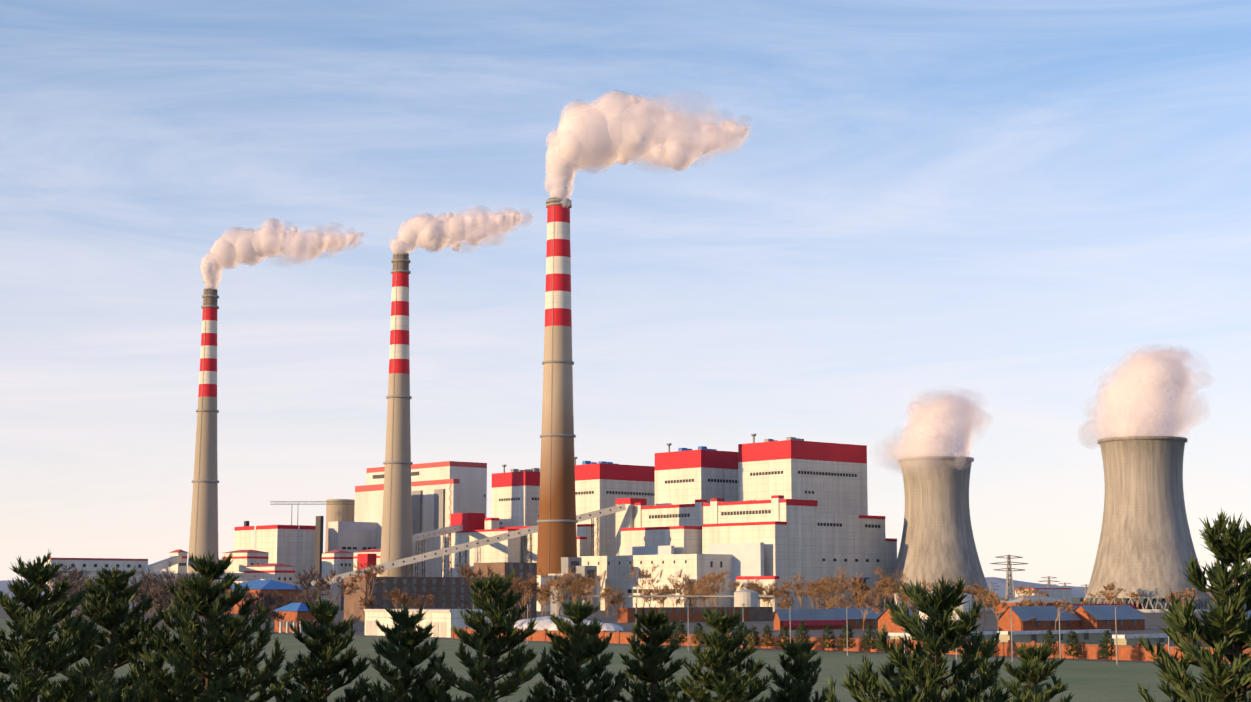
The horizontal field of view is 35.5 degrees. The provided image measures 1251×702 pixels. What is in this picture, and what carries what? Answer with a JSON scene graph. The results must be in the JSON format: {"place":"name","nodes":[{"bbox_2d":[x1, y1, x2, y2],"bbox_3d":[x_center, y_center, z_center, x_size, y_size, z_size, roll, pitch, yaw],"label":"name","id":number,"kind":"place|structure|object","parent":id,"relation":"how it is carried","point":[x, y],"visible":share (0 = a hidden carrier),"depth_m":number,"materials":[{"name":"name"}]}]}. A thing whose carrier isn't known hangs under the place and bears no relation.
{"place":"outdoors","nodes":[
{"label":"outdoors","id":0,"kind":"place"},
{"bbox_2d":[199,217,359,289],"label":"smoke plume","id":1,"kind":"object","parent":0,"point":[232,248],"depth_m":1091.82,"materials":[{"name":"white"}]},
{"bbox_2d":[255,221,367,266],"bbox_3d":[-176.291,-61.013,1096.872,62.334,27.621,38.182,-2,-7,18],"label":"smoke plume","id":2,"kind":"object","parent":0,"point":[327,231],"depth_m":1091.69,"materials":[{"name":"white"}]},
{"bbox_2d":[389,210,521,254],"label":"smoke plume","id":3,"kind":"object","parent":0,"point":[424,231],"depth_m":1050.47,"materials":[{"name":"white"}]},
{"bbox_2d":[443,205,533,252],"bbox_3d":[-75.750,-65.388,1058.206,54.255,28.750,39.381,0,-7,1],"label":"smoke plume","id":4,"kind":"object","parent":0,"point":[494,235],"depth_m":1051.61,"materials":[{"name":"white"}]},
{"bbox_2d":[0,571,1213,596],"bbox_3d":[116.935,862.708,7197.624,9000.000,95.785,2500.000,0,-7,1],"label":"distant hill","id":5,"kind":"structure","parent":0,"point":[1075,590],"depth_m":6351.61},
{"bbox_2d":[0,624,1230,665],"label":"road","id":6,"kind":"structure","parent":0,"point":[778,649],"depth_m":277.43,"materials":[{"name":"grey asphalt"}]},
{"bbox_2d":[0,603,1249,647],"bbox_3d":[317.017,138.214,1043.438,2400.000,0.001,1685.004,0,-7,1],"label":"site ground","id":7,"kind":"structure","parent":0,"point":[1152,620],"depth_m":530.49,"materials":[{"name":"brown soil"}]},
{"bbox_2d":[187,288,218,583],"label":"chimney","id":8,"kind":"object","parent":7,"relation":"on","point":[204,525],"visible":0.9,"depth_m":1080.91,"materials":[{"name":"concrete"}]},
{"bbox_2d":[44,461,486,611],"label":"industrial buildings","id":9,"kind":"structure","parent":7,"relation":"on","point":[441,492],"depth_m":1205.30,"materials":[{"name":"white paint"}]},
{"bbox_2d":[379,253,412,576],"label":"chimney","id":10,"kind":"object","parent":7,"relation":"on","point":[396,540],"visible":0.92,"depth_m":1039.28,"materials":[{"name":"concrete"}]},
{"bbox_2d":[537,198,577,574],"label":"chimney","id":11,"kind":"object","parent":7,"relation":"on","point":[557,521],"visible":0.88,"depth_m":983.35,"materials":[{"name":"concrete"}]},
{"bbox_2d":[311,495,896,611],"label":"power plant buildings","id":12,"kind":"structure","parent":7,"relation":"on","point":[779,538],"depth_m":993.39,"materials":[{"name":"white paint"}]},
{"bbox_2d":[47,559,1215,630],"bbox_3d":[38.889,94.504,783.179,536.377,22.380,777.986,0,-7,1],"label":"bare trees","id":13,"kind":"object","parent":7,"relation":"on","point":[159,590],"visible":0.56,"depth_m":653.65,"materials":[{"name":"brown plant"}]},
{"bbox_2d":[491,434,867,555],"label":"boiler buildings","id":14,"kind":"structure","parent":7,"relation":"on","point":[830,478],"depth_m":1057.14,"materials":[{"name":"white paint"}]},
{"bbox_2d":[878,456,994,610],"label":"cooling tower","id":15,"kind":"structure","parent":7,"relation":"on","point":[937,539],"depth_m":989.89,"materials":[{"name":"concrete"}]},
{"bbox_2d":[1084,436,1214,612],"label":"cooling tower","id":16,"kind":"structure","parent":7,"relation":"on","point":[1146,549],"depth_m":907.80,"materials":[{"name":"concrete"}]},
{"bbox_2d":[0,597,1250,701],"bbox_3d":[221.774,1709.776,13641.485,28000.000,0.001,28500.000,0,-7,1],"label":"ground","id":17,"kind":"structure","parent":0,"point":[1099,681],"depth_m":208.28,"materials":[{"name":"green plant"}]},
{"bbox_2d":[0,549,142,701],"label":"pine tree","id":18,"kind":"object","parent":17,"relation":"on","point":[35,628],"visible":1,"depth_m":39.48,"materials":[{"name":"green plant"}]},
{"bbox_2d":[31,564,204,701],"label":"pine tree","id":19,"kind":"object","parent":17,"relation":"on","point":[113,619],"visible":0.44,"depth_m":45.50,"materials":[{"name":"green plant"}]},
{"bbox_2d":[92,551,303,701],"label":"pine tree","id":20,"kind":"object","parent":17,"relation":"on","point":[191,660],"visible":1,"depth_m":43.28,"materials":[{"name":"green plant"}]},
{"bbox_2d":[268,595,382,701],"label":"pine tree","id":21,"kind":"object","parent":17,"relation":"on","point":[326,650],"visible":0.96,"depth_m":47.26,"materials":[{"name":"green plant"}]},
{"bbox_2d":[356,602,467,701],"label":"pine tree","id":22,"kind":"object","parent":17,"relation":"on","point":[403,660],"visible":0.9,"depth_m":45.29,"materials":[{"name":"green plant"}]},
{"bbox_2d":[414,569,553,701],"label":"pine tree","id":23,"kind":"object","parent":17,"relation":"on","point":[490,642],"visible":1,"depth_m":44.33,"materials":[{"name":"green plant"}]},
{"bbox_2d":[527,596,642,701],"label":"pine tree","id":24,"kind":"object","parent":17,"relation":"on","point":[580,649],"visible":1,"depth_m":46.24,"materials":[{"name":"green plant"}]},
{"bbox_2d":[615,605,693,701],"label":"pine tree","id":25,"kind":"object","parent":17,"relation":"on","point":[656,632],"visible":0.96,"depth_m":49.22,"materials":[{"name":"green plant"}]},
{"bbox_2d":[665,604,776,701],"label":"pine tree","id":26,"kind":"object","parent":17,"relation":"on","point":[724,682],"visible":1,"depth_m":44.20,"materials":[{"name":"green plant"}]},
{"bbox_2d":[765,638,829,701],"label":"pine tree","id":27,"kind":"object","parent":17,"relation":"on","point":[798,688],"visible":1,"depth_m":49.10,"materials":[{"name":"green plant"}]},
{"bbox_2d":[452,627,1250,663],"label":"perimeter wall","id":28,"kind":"structure","parent":17,"relation":"on","point":[1137,652],"depth_m":257.51,"materials":[{"name":"orange brick"}]},
{"bbox_2d":[630,620,1115,660],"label":"conifer row","id":29,"kind":"object","parent":17,"relation":"on","point":[767,643],"visible":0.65,"depth_m":274.40,"materials":[{"name":"green plant"}]},
{"bbox_2d":[824,574,1047,701],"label":"pine tree","id":30,"kind":"object","parent":17,"relation":"on","point":[939,633],"visible":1,"depth_m":29.30,"materials":[{"name":"green plant"}]},
{"bbox_2d":[999,639,1073,701],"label":"pine tree","id":31,"kind":"object","parent":17,"relation":"on","point":[1028,672],"visible":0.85,"depth_m":45.01,"materials":[{"name":"green plant"}]},
{"bbox_2d":[990,555,1088,600],"bbox_3d":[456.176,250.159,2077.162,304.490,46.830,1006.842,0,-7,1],"label":"transmission towers","id":32,"kind":"structure","parent":17,"relation":"on","point":[1010,570],"depth_m":1585.84,"materials":[{"name":"silver metal"}]},
{"bbox_2d":[1132,509,1250,701],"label":"pine tree","id":33,"kind":"object","parent":17,"relation":"on","point":[1227,548],"visible":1,"depth_m":23.42,"materials":[{"name":"green plant"}]},
{"bbox_2d":[0,0,1250,587],"label":"sky","id":34,"kind":"structure","parent":0,"point":[1004,201],"materials":[{"name":"blue"}]},
{"bbox_2d":[544,89,748,207],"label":"smoke plume","id":35,"kind":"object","parent":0,"point":[584,135],"depth_m":994.76,"materials":[{"name":"white"}]},
{"bbox_2d":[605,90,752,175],"bbox_3d":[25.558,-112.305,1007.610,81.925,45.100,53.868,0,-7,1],"label":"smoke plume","id":36,"kind":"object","parent":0,"point":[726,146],"depth_m":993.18,"materials":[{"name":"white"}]},
{"bbox_2d":[224,562,1250,646],"bbox_3d":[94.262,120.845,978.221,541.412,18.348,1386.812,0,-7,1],"label":"low buildings","id":37,"kind":"structure","parent":0,"point":[1090,624],"depth_m":453.39,"materials":[{"name":"brown brick"}]},
{"bbox_2d":[315,585,1226,664],"bbox_3d":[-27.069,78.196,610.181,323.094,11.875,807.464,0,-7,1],"label":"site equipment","id":38,"kind":"object","parent":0,"point":[746,598],"visible":0.33,"depth_m":679.61,"materials":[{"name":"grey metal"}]},
{"bbox_2d":[867,385,994,478],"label":"steam plume","id":39,"kind":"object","parent":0,"point":[967,411],"depth_m":994.85,"materials":[{"name":"white"}]},
{"bbox_2d":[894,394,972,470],"bbox_3d":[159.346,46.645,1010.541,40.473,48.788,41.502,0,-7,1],"label":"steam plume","id":40,"kind":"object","parent":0,"point":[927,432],"depth_m":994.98,"materials":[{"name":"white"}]},
{"bbox_2d":[1077,342,1212,447],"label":"steam plume","id":41,"kind":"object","parent":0,"point":[1139,427],"depth_m":913.92,"materials":[{"name":"white"}]}
]}

